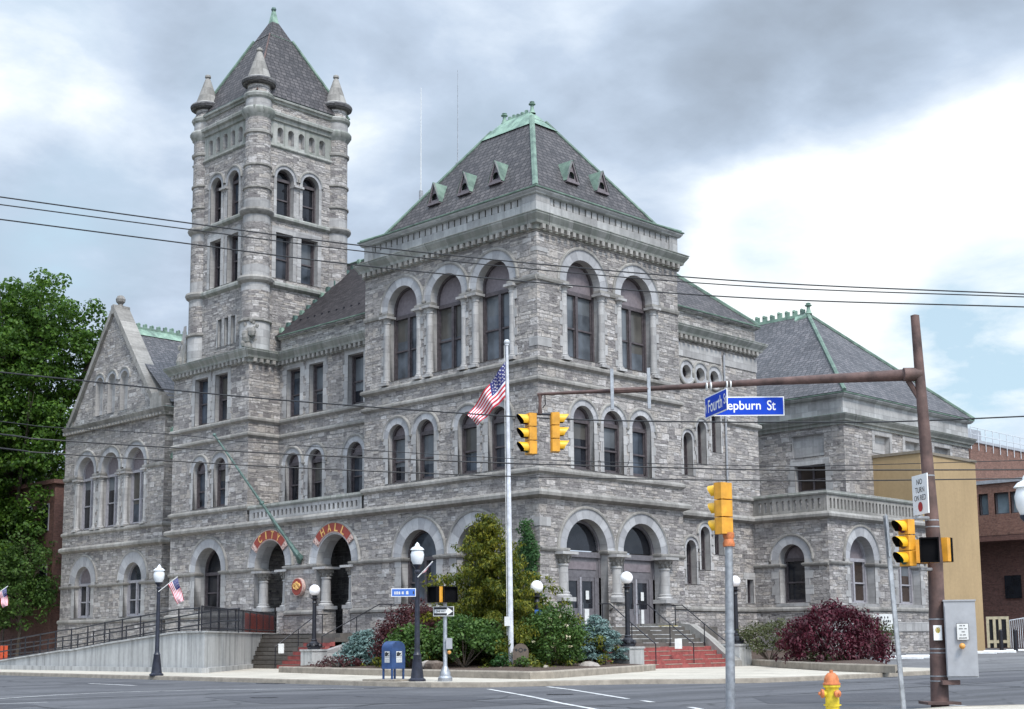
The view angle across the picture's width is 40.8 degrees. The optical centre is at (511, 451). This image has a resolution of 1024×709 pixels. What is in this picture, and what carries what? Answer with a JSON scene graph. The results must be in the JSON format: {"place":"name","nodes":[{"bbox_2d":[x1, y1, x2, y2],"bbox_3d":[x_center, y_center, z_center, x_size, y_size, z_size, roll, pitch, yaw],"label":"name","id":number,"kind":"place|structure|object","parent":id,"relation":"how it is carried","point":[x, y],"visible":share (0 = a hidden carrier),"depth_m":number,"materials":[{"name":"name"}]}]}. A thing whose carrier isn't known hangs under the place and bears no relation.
{"place":"outdoors","nodes":[
{"label":"outdoors","id":0,"kind":"place"},
{"bbox_2d":[0,665,929,681],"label":"sidewalk","id":1,"kind":"structure","parent":0,"point":[752,671],"depth_m":48.28,"materials":[{"name":"concrete"}]},
{"bbox_2d":[0,479,63,658],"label":"brick house","id":2,"kind":"structure","parent":1,"relation":"on","point":[53,522],"depth_m":100.46,"materials":[{"name":"red brick"}]},
{"bbox_2d":[0,631,278,672],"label":"access ramp","id":3,"kind":"structure","parent":1,"relation":"on","point":[198,651],"depth_m":60.05,"materials":[{"name":"concrete"}]},
{"bbox_2d":[0,607,239,658],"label":"ramp railing","id":4,"kind":"object","parent":3,"relation":"on","point":[109,633],"visible":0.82,"depth_m":62.95,"materials":[{"name":"black metal"}]},
{"bbox_2d":[201,605,274,632],"bbox_3d":[-12.563,7.920,64.165,0.057,1.028,16.489,-1,-8,0],"label":"platform railing","id":5,"kind":"object","parent":3,"relation":"on","point":[266,625],"visible":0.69,"depth_m":63.65,"materials":[{"name":"black metal"}]},
{"bbox_2d":[149,564,164,675],"bbox_3d":[-13.295,6.327,51.662,0.507,4.154,0.520,-8,-11,44],"label":"street lamp","id":6,"kind":"object","parent":1,"relation":"on","point":[158,575],"visible":1,"depth_m":51.57,"materials":[{"name":"black metal"}]},
{"bbox_2d":[299,649,328,665],"bbox_3d":[-8.865,9.382,61.573,0.920,1.020,0.920,-8,-11,44],"label":"pedestal","id":7,"kind":"object","parent":1,"relation":"on","point":[312,656],"visible":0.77,"depth_m":61.28,"materials":[{"name":"stone"}]},
{"bbox_2d":[306,585,321,648],"bbox_3d":[-8.882,7.446,61.840,0.600,2.889,0.600,-8,-11,44],"label":"globe lamp","id":8,"kind":"object","parent":7,"relation":"on","point":[314,590],"visible":0.99,"depth_m":61.76,"materials":[{"name":"black metal"}]},
{"bbox_2d":[252,627,393,668],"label":"entrance steps","id":9,"kind":"structure","parent":1,"relation":"on","point":[264,657],"depth_m":64.68,"materials":[{"name":"stone"}]},
{"bbox_2d":[362,678,408,680],"bbox_3d":[-3.635,6.973,41.944,1.500,0.050,1.150,-8,-11,44],"label":"pad","id":10,"kind":"object","parent":1,"relation":"on","point":[393,679],"visible":0.7,"depth_m":41.52,"materials":[{"name":"concrete"}]},
{"bbox_2d":[382,641,404,678],"bbox_3d":[-3.622,6.406,42.035,0.487,1.197,0.537,-8,-11,44],"label":"mailbox","id":11,"kind":"object","parent":10,"relation":"on","point":[393,654],"visible":0.86,"depth_m":41.90,"materials":[{"name":"metal"}]},
{"bbox_2d":[409,542,425,681],"bbox_3d":[-2.849,4.813,41.385,0.507,4.162,0.520,-8,-11,44],"label":"street lamp","id":12,"kind":"object","parent":1,"relation":"on","point":[417,559],"visible":1,"depth_m":41.29,"materials":[{"name":"black metal"}]},
{"bbox_2d":[438,602,451,681],"bbox_3d":[-1.991,5.668,41.011,0.429,2.352,0.425,0,-8,0],"label":"sign post","id":13,"kind":"object","parent":1,"relation":"on","point":[445,675],"visible":0.99,"depth_m":40.85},
{"bbox_2d":[279,660,655,678],"bbox_3d":[-2.287,8.336,53.834,20.731,0.640,12.633,-8,-11,44],"label":"planting bed","id":14,"kind":"object","parent":1,"relation":"on","point":[472,670],"visible":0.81,"depth_m":48.14,"materials":[{"name":"concrete"}]},
{"bbox_2d":[308,654,368,667],"bbox_3d":[-6.643,8.100,52.826,1.604,0.583,2.635,-8,-11,44],"label":"plant","id":15,"kind":"object","parent":14,"relation":"on","point":[356,662],"visible":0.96,"depth_m":52.83,"materials":[{"name":"red plant"}]},
{"bbox_2d":[332,629,381,665],"bbox_3d":[-5.844,7.840,54.693,2.342,1.563,2.688,-8,-11,44],"label":"blue spruce","id":16,"kind":"object","parent":14,"relation":"on","point":[356,646],"visible":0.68,"depth_m":54.10,"materials":[{"name":"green plant"}]},
{"bbox_2d":[384,622,437,667],"bbox_3d":[-3.691,7.109,50.361,2.089,1.770,2.090,1,-8,-12],"label":"green shrub","id":17,"kind":"object","parent":14,"relation":"on","point":[406,636],"visible":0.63,"depth_m":49.93,"materials":[{"name":"green plant"}]},
{"bbox_2d":[367,598,466,657],"bbox_3d":[-3.556,7.006,53.168,3.837,2.685,4.131,-1,-8,0],"label":"barberry","id":18,"kind":"object","parent":14,"relation":"on","point":[405,614],"visible":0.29,"depth_m":52.52,"materials":[{"name":"red plant"}]},
{"bbox_2d":[427,612,505,666],"bbox_3d":[-1.722,6.947,50.463,3.054,2.091,3.378,3,-9,-25],"label":"bush","id":19,"kind":"object","parent":14,"relation":"on","point":[467,628],"visible":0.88,"depth_m":49.95,"materials":[{"name":"green plant"}]},
{"bbox_2d":[361,512,619,667],"bbox_3d":[-1.138,5.818,54.539,10.368,6.698,10.368,-8,-11,44],"label":"shrubbery","id":20,"kind":"object","parent":14,"relation":"on","point":[485,572],"visible":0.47,"depth_m":53.38,"materials":[{"name":"green plant"}]},
{"bbox_2d":[504,339,513,663],"bbox_3d":[-0.151,1.897,51.052,0.272,12.385,0.397,-4,-9,26],"label":"flagpole","id":21,"kind":"object","parent":14,"relation":"on","point":[508,621],"visible":0.93,"depth_m":50.92,"materials":[{"name":"silver metal"}]},
{"bbox_2d":[467,363,504,424],"bbox_3d":[-0.966,-2.171,51.636,1.455,2.432,0.509,0,-8,-4],"label":"flag","id":22,"kind":"object","parent":21,"relation":"attached to","point":[492,396],"visible":0.98,"depth_m":51.65,"materials":[{"name":"fabric"}]},
{"bbox_2d":[517,598,594,665],"bbox_3d":[1.593,6.842,51.824,2.838,2.556,2.657,-8,-11,44],"label":"rose bush","id":23,"kind":"object","parent":14,"relation":"on","point":[563,649],"visible":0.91,"depth_m":51.28,"materials":[{"name":"green plant"}]},
{"bbox_2d":[558,614,629,662],"bbox_3d":[3.374,7.486,54.794,2.934,1.981,2.901,-3,-8,19],"label":"blue spruce","id":24,"kind":"object","parent":14,"relation":"on","point":[611,636],"visible":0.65,"depth_m":54.27,"materials":[{"name":"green plant"}]},
{"bbox_2d":[612,646,644,663],"bbox_3d":[4.631,8.316,54.812,0.980,1.050,0.980,-8,-11,44],"label":"pedestal","id":25,"kind":"object","parent":1,"relation":"on","point":[635,655],"visible":0.43,"depth_m":54.50,"materials":[{"name":"concrete"}]},
{"bbox_2d":[620,572,636,646],"bbox_3d":[4.614,6.316,55.088,0.600,2.987,0.600,-8,-11,44],"label":"globe lamp","id":26,"kind":"object","parent":25,"relation":"on","point":[626,580],"visible":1,"depth_m":55.00,"materials":[{"name":"black metal"}]},
{"bbox_2d":[556,623,741,668],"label":"entrance steps","id":27,"kind":"structure","parent":1,"relation":"on","point":[711,653],"depth_m":59.46,"materials":[{"name":"brick"}]},
{"bbox_2d":[751,650,897,672],"bbox_3d":[10.491,9.110,60.189,8.959,0.550,28.572,-2,-8,8],"label":"planting bed","id":28,"kind":"object","parent":1,"relation":"on","point":[864,665],"visible":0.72,"depth_m":51.79,"materials":[{"name":"concrete"}]},
{"bbox_2d":[736,617,803,659],"bbox_3d":[11.506,8.382,61.464,3.558,2.071,3.522,3,-9,-24],"label":"green shrub","id":29,"kind":"object","parent":28,"relation":"on","point":[749,636],"visible":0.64,"depth_m":60.97,"materials":[{"name":"green plant"}]},
{"bbox_2d":[773,598,895,663],"bbox_3d":[13.319,7.426,56.414,4.744,2.856,5.719,-8,-11,44],"label":"red maple","id":30,"kind":"object","parent":28,"relation":"on","point":[803,630],"visible":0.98,"depth_m":55.24,"materials":[{"name":"red plant"}]},
{"bbox_2d":[0,447,1021,480],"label":"power line","id":31,"kind":"object","parent":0,"point":[490,475],"visible":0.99,"depth_m":30.21,"materials":[{"name":"black metal"}]},
{"bbox_2d":[0,670,1023,708],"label":"road","id":32,"kind":"structure","parent":0,"point":[55,689],"depth_m":34.89,"materials":[{"name":"asphalt"}]},
{"bbox_2d":[207,694,490,703],"bbox_3d":[-3.969,5.765,32.010,7.723,0.001,4.957,-8,-11,44],"label":"asphalt patch","id":33,"kind":"object","parent":32,"relation":"on","point":[336,699],"visible":1,"depth_m":31.84,"materials":[{"name":"asphalt"}]},
{"bbox_2d":[339,699,558,708],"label":"asphalt patch","id":34,"kind":"object","parent":32,"relation":"on","point":[457,704],"visible":1,"depth_m":28.48,"materials":[{"name":"asphalt"}]},
{"bbox_2d":[0,670,929,686],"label":"kerb","id":35,"kind":"structure","parent":32,"relation":"on","point":[545,683],"depth_m":41.94,"materials":[{"name":"concrete"}]},
{"bbox_2d":[723,532,735,708],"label":"signal post","id":36,"kind":"object","parent":32,"relation":"on","point":[728,543],"visible":1,"depth_m":24.45,"materials":[{"name":"metal"}]},
{"bbox_2d":[707,482,732,534],"bbox_3d":[3.741,1.046,24.877,0.451,0.933,0.312,-8,-11,44],"label":"traffic signal","id":37,"kind":"object","parent":36,"relation":"attached to","point":[721,507],"visible":0.99,"depth_m":24.72,"materials":[{"name":"metal"}]},
{"bbox_2d":[537,314,961,707],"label":"signal mast","id":38,"kind":"object","parent":32,"relation":"on","point":[939,693],"visible":0.96,"depth_m":25.76,"materials":[{"name":"brown metal"}]},
{"bbox_2d":[516,412,536,454],"bbox_3d":[0.295,-0.359,28.574,0.407,0.860,0.282,3,-8,-21],"label":"traffic signal","id":39,"kind":"object","parent":38,"relation":"attached to","point":[528,432],"visible":1,"depth_m":28.50,"materials":[{"name":"metal"}]},
{"bbox_2d":[550,412,568,452],"bbox_3d":[0.999,-0.388,28.669,0.392,0.828,0.272,0,-8,-6],"label":"traffic signal","id":40,"kind":"object","parent":38,"relation":"attached to","point":[557,444],"visible":1,"depth_m":28.55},
{"bbox_2d":[704,388,727,418],"bbox_3d":[3.948,-0.917,26.654,0.026,0.420,1.160,1,-8,-13],"label":"street sign","id":41,"kind":"object","parent":38,"relation":"attached to","point":[716,403],"visible":1,"depth_m":26.60,"materials":[{"name":"blue metal"}]},
{"bbox_2d":[714,396,784,415],"bbox_3d":[4.630,-0.888,27.224,1.513,0.385,0.026,0,-8,0],"label":"street sign","id":42,"kind":"object","parent":38,"relation":"attached to","point":[759,406],"visible":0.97,"depth_m":27.21,"materials":[{"name":"blue metal"}]},
{"bbox_2d":[891,519,916,566],"bbox_3d":[7.112,1.667,25.040,0.402,0.849,0.279,3,-9,-25],"label":"traffic signal","id":43,"kind":"object","parent":38,"relation":"attached to","point":[905,543],"visible":1,"depth_m":24.98,"materials":[{"name":"metal"}]},
{"bbox_2d":[912,473,929,515],"bbox_3d":[7.487,0.795,25.228,0.025,0.730,0.600,1,-8,-10],"label":"turn sign","id":44,"kind":"object","parent":38,"relation":"attached to","point":[920,492],"visible":1,"depth_m":25.20,"materials":[{"name":"metal"}]},
{"bbox_2d":[919,537,939,562],"bbox_3d":[7.539,1.788,24.866,0.340,0.451,0.285,-3,-8,14],"label":"pedestrian signal","id":45,"kind":"object","parent":38,"relation":"attached to","point":[929,549],"visible":1,"depth_m":24.79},
{"bbox_2d":[940,599,978,684],"bbox_3d":[8.082,3.461,24.943,0.672,1.520,0.610,-3,-8,14],"label":"control cabinet","id":46,"kind":"object","parent":38,"relation":"attached to","point":[960,632],"visible":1,"depth_m":24.77,"materials":[{"name":"metal"}]},
{"bbox_2d":[753,692,929,702],"bbox_3d":[7.234,5.474,30.596,3.742,0.001,6.453,-4,-8,21],"label":"asphalt patch","id":47,"kind":"object","parent":32,"relation":"on","point":[876,696],"visible":0.83,"depth_m":30.29,"materials":[{"name":"asphalt"}]},
{"bbox_2d":[0,433,1023,470],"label":"power line","id":48,"kind":"object","parent":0,"point":[521,463],"visible":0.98,"depth_m":30.20,"materials":[{"name":"black metal"}]},
{"bbox_2d":[0,371,1023,422],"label":"power line","id":49,"kind":"object","parent":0,"point":[501,415],"visible":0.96,"depth_m":31.32,"materials":[{"name":"black metal"}]},
{"bbox_2d":[0,196,1023,294],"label":"power line","id":50,"kind":"object","parent":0,"point":[507,260],"visible":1,"depth_m":33.84,"materials":[{"name":"black metal"}]},
{"bbox_2d":[0,219,1023,307],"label":"power line","id":51,"kind":"object","parent":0,"point":[508,279],"visible":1,"depth_m":33.79,"materials":[{"name":"black metal"}]},
{"bbox_2d":[0,204,1023,296],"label":"power line","id":52,"kind":"object","parent":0,"point":[508,266],"visible":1,"depth_m":33.84,"materials":[{"name":"black metal"}]},
{"bbox_2d":[0,421,1023,466],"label":"power line","id":53,"kind":"object","parent":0,"point":[505,458],"visible":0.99,"depth_m":30.23,"materials":[{"name":"black metal"}]},
{"bbox_2d":[0,0,1023,553],"label":"sky","id":54,"kind":"structure","parent":0,"point":[857,143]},
{"bbox_2d":[864,651,1023,671],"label":"parking lot","id":55,"kind":"structure","parent":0,"point":[1000,662],"depth_m":62.28,"materials":[{"name":"concrete"}]},
{"bbox_2d":[934,705,1023,708],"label":"sidewalk","id":56,"kind":"structure","parent":0,"point":[1001,707],"depth_m":23.28,"materials":[{"name":"concrete"}]},
{"bbox_2d":[818,670,840,708],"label":"fire hydrant","id":57,"kind":"object","parent":56,"relation":"on","point":[831,693],"visible":1,"depth_m":20.67,"materials":[{"name":"metal"}]},
{"bbox_2d":[883,514,905,708],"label":"sign post","id":58,"kind":"object","parent":56,"relation":"on","point":[894,612],"visible":1,"depth_m":20.09,"materials":[{"name":"metal"}]},
{"bbox_2d":[985,648,1023,649],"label":"driveway","id":59,"kind":"structure","parent":0,"point":[998,648],"depth_m":96.02,"materials":[{"name":"concrete"}]},
{"bbox_2d":[986,616,1009,647],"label":"gate","id":60,"kind":"structure","parent":59,"relation":"on","point":[993,626],"depth_m":92.67,"materials":[{"name":"beige paint"}]},
{"label":"ground","id":61,"kind":"structure","parent":0,"visible":0},
{"bbox_2d":[0,527,60,656],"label":"tree","id":62,"kind":"object","parent":61,"relation":"on","point":[19,576],"visible":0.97,"depth_m":97.91,"materials":[{"name":"green plant"}]},
{"bbox_2d":[0,267,107,657],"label":"leafy tree","id":63,"kind":"object","parent":61,"relation":"on","point":[32,343],"visible":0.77,"depth_m":103.35,"materials":[{"name":"green plant"}]},
{"bbox_2d":[57,7,977,653],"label":"city hall","id":64,"kind":"structure","parent":61,"relation":"on","point":[271,137],"depth_m":73.91,"materials":[{"name":"stone"}]},
{"bbox_2d":[78,568,90,617],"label":"window","id":65,"kind":"structure","parent":64,"relation":"in","point":[85,580],"depth_m":94.01,"materials":[{"name":"grey glass"}]},
{"bbox_2d":[81,459,93,529],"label":"window","id":66,"kind":"structure","parent":64,"relation":"in","point":[87,497],"depth_m":95.14,"materials":[{"name":"grey glass"}]},
{"bbox_2d":[105,454,117,526],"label":"window","id":67,"kind":"structure","parent":64,"relation":"in","point":[112,480],"depth_m":92.87,"materials":[{"name":"grey glass"}]},
{"bbox_2d":[127,563,140,615],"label":"window","id":68,"kind":"structure","parent":64,"relation":"in","point":[134,576],"depth_m":89.47,"materials":[{"name":"grey glass"}]},
{"bbox_2d":[130,449,143,523],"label":"window","id":69,"kind":"structure","parent":64,"relation":"in","point":[137,477],"depth_m":90.59,"materials":[{"name":"grey glass"}]},
{"bbox_2d":[196,463,204,508],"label":"window","id":70,"kind":"structure","parent":64,"relation":"in","point":[200,503],"depth_m":80.02,"materials":[{"name":"grey glass"}]},
{"bbox_2d":[199,379,207,424],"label":"window","id":71,"kind":"structure","parent":64,"relation":"in","point":[203,398],"depth_m":80.73,"materials":[{"name":"grey glass"}]},
{"bbox_2d":[204,550,220,609],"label":"window","id":72,"kind":"structure","parent":64,"relation":"in","point":[212,578],"depth_m":79.09,"materials":[{"name":"black glass"}]},
{"bbox_2d":[217,458,225,506],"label":"window","id":73,"kind":"structure","parent":64,"relation":"in","point":[221,468],"depth_m":78.55,"materials":[{"name":"grey glass"}]},
{"bbox_2d":[219,374,227,420],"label":"window","id":74,"kind":"structure","parent":64,"relation":"in","point":[223,378],"depth_m":79.26,"materials":[{"name":"black glass"}]},
{"bbox_2d":[213,433,302,563],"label":"wall flagpole","id":75,"kind":"object","parent":64,"relation":"attached to","point":[297,555],"depth_m":72.01,"materials":[{"name":"green metal"}]},
{"bbox_2d":[251,529,286,552],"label":"arch sign","id":76,"kind":"object","parent":64,"relation":"attached to","point":[267,535],"visible":0.98,"depth_m":74.10,"materials":[{"name":"paint"}]},
{"bbox_2d":[275,234,289,280],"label":"window","id":77,"kind":"structure","parent":64,"relation":"in","point":[282,248],"depth_m":80.55,"materials":[{"name":"grey glass"}]},
{"bbox_2d":[276,171,289,216],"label":"window","id":78,"kind":"structure","parent":64,"relation":"in","point":[283,180],"depth_m":81.04,"materials":[{"name":"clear glass"}]},
{"bbox_2d":[289,455,298,500],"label":"window","id":79,"kind":"structure","parent":64,"relation":"in","point":[294,461],"depth_m":77.26,"materials":[{"name":"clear glass"}]},
{"bbox_2d":[290,369,299,416],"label":"window","id":80,"kind":"structure","parent":64,"relation":"in","point":[295,374],"depth_m":77.92,"materials":[{"name":"grey glass"}]},
{"bbox_2d":[301,240,313,285],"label":"window","id":81,"kind":"structure","parent":64,"relation":"in","point":[307,266],"depth_m":81.82,"materials":[{"name":"grey glass"}]},
{"bbox_2d":[302,178,315,223],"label":"window","id":82,"kind":"structure","parent":64,"relation":"in","point":[309,192],"depth_m":82.36,"materials":[{"name":"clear glass"}]},
{"bbox_2d":[311,450,321,497],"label":"window","id":83,"kind":"structure","parent":64,"relation":"in","point":[316,488],"depth_m":75.78,"materials":[{"name":"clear glass"}]},
{"bbox_2d":[313,363,322,411],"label":"window","id":84,"kind":"structure","parent":64,"relation":"in","point":[318,369],"depth_m":76.47,"materials":[{"name":"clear glass"}]},
{"bbox_2d":[313,523,353,546],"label":"arch sign","id":85,"kind":"object","parent":64,"relation":"attached to","point":[327,529],"visible":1,"depth_m":70.24,"materials":[{"name":"paint"}]},
{"bbox_2d":[351,442,361,492],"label":"window","id":86,"kind":"structure","parent":64,"relation":"in","point":[356,463],"depth_m":73.38,"materials":[{"name":"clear glass"}]},
{"bbox_2d":[352,353,363,404],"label":"window","id":87,"kind":"structure","parent":64,"relation":"in","point":[357,360],"depth_m":74.06,"materials":[{"name":"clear glass"}]},
{"bbox_2d":[392,425,404,482],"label":"window","id":88,"kind":"structure","parent":64,"relation":"in","point":[398,438],"depth_m":67.80,"materials":[{"name":"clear glass"}]},
{"bbox_2d":[394,287,416,380],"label":"window","id":89,"kind":"structure","parent":64,"relation":"in","point":[405,322],"depth_m":68.56,"materials":[{"name":"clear glass"}]},
{"bbox_2d":[408,530,435,603],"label":"window","id":90,"kind":"structure","parent":64,"relation":"in","point":[425,541],"depth_m":66.03,"materials":[{"name":"black glass"}]},
{"bbox_2d":[420,420,433,479],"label":"window","id":91,"kind":"structure","parent":64,"relation":"in","point":[427,430],"depth_m":66.34,"materials":[{"name":"grey glass"}]},
{"bbox_2d":[437,275,460,370],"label":"window","id":92,"kind":"structure","parent":64,"relation":"in","point":[449,311],"depth_m":66.32,"materials":[{"name":"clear glass"}]},
{"bbox_2d":[462,415,476,473],"bbox_3d":[-1.835,-0.369,64.067,1.280,2.900,0.150,-8,-11,44],"label":"window","id":93,"kind":"structure","parent":64,"relation":"in","point":[469,427],"depth_m":64.28,"materials":[{"name":"grey glass"}]},
{"bbox_2d":[483,261,508,361],"bbox_3d":[-0.531,-6.477,63.782,2.200,4.700,0.150,-8,-11,44],"label":"window","id":94,"kind":"structure","parent":64,"relation":"in","point":[496,299],"depth_m":64.09,"materials":[{"name":"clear glass"}]},
{"bbox_2d":[492,407,506,469],"bbox_3d":[-0.401,-0.576,62.660,1.280,2.900,0.150,-8,-11,44],"label":"window","id":95,"kind":"structure","parent":64,"relation":"in","point":[498,422],"depth_m":62.90,"materials":[{"name":"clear glass"}]},
{"bbox_2d":[514,517,546,621],"bbox_3d":[0.734,5.963,59.790,2.196,6.212,0.707,-8,-11,44],"label":"climbing ivy","id":96,"kind":"object","parent":64,"relation":"attached to","point":[527,534],"visible":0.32,"depth_m":59.91,"materials":[{"name":"green plant"}]},
{"bbox_2d":[566,262,594,361],"bbox_3d":[2.968,-6.475,64.012,0.150,4.700,2.360,-8,-11,44],"label":"window","id":97,"kind":"structure","parent":64,"relation":"in","point":[580,303],"depth_m":64.31,"materials":[{"name":"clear glass"}]},
{"bbox_2d":[574,406,589,469],"bbox_3d":[3.041,-0.585,62.991,0.150,2.950,1.400,-8,-11,44],"label":"window","id":98,"kind":"structure","parent":64,"relation":"in","point":[581,428],"depth_m":63.22,"materials":[{"name":"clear glass"}]},
{"bbox_2d":[582,577,594,624],"bbox_3d":[3.410,6.871,62.544,0.070,2.250,0.930,-8,-11,44],"label":"door","id":99,"kind":"structure","parent":64,"relation":"in","point":[587,583],"depth_m":62.63,"materials":[{"name":"grey glass"}]},
{"bbox_2d":[604,412,619,473],"bbox_3d":[4.505,-0.395,64.456,0.150,2.950,1.400,-8,-11,44],"label":"window","id":100,"kind":"structure","parent":64,"relation":"in","point":[611,428],"depth_m":64.69,"materials":[{"name":"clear glass"}]},
{"bbox_2d":[621,278,646,372],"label":"window","id":101,"kind":"structure","parent":64,"relation":"in","point":[632,312],"depth_m":67.06,"materials":[{"name":"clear glass"}]},
{"bbox_2d":[632,416,647,476],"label":"window","id":102,"kind":"structure","parent":64,"relation":"in","point":[639,433],"depth_m":66.15,"materials":[{"name":"grey glass"}]},
{"bbox_2d":[637,579,648,623],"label":"door","id":103,"kind":"structure","parent":64,"relation":"in","point":[642,585],"depth_m":65.39,"materials":[{"name":"grey glass"}]},
{"bbox_2d":[784,545,805,602],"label":"window","id":104,"kind":"structure","parent":64,"relation":"in","point":[795,592],"depth_m":73.83,"materials":[{"name":"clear glass"}]},
{"bbox_2d":[798,464,825,491],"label":"window","id":105,"kind":"structure","parent":64,"relation":"in","point":[803,486],"depth_m":81.92,"materials":[{"name":"brown glass"}]},
{"bbox_2d":[850,538,867,602],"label":"window","id":106,"kind":"structure","parent":64,"relation":"in","point":[857,554],"depth_m":74.86,"materials":[{"name":"grey glass"}]},
{"bbox_2d":[898,551,912,604],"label":"window","id":107,"kind":"structure","parent":64,"relation":"in","point":[904,573],"depth_m":78.34,"materials":[{"name":"grey glass"}]},
{"bbox_2d":[872,450,984,650],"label":"stucco building","id":108,"kind":"structure","parent":61,"relation":"on","point":[957,510],"depth_m":82.16,"materials":[{"name":"paint"}]},
{"bbox_2d":[968,426,1023,647],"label":"brick building","id":109,"kind":"structure","parent":61,"relation":"on","point":[1001,531],"depth_m":98.56,"materials":[{"name":"red brick"}]},
{"bbox_2d":[1004,575,1021,598],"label":"window","id":110,"kind":"structure","parent":109,"relation":"in","point":[1013,585],"depth_m":97.97,"materials":[{"name":"black glass"}]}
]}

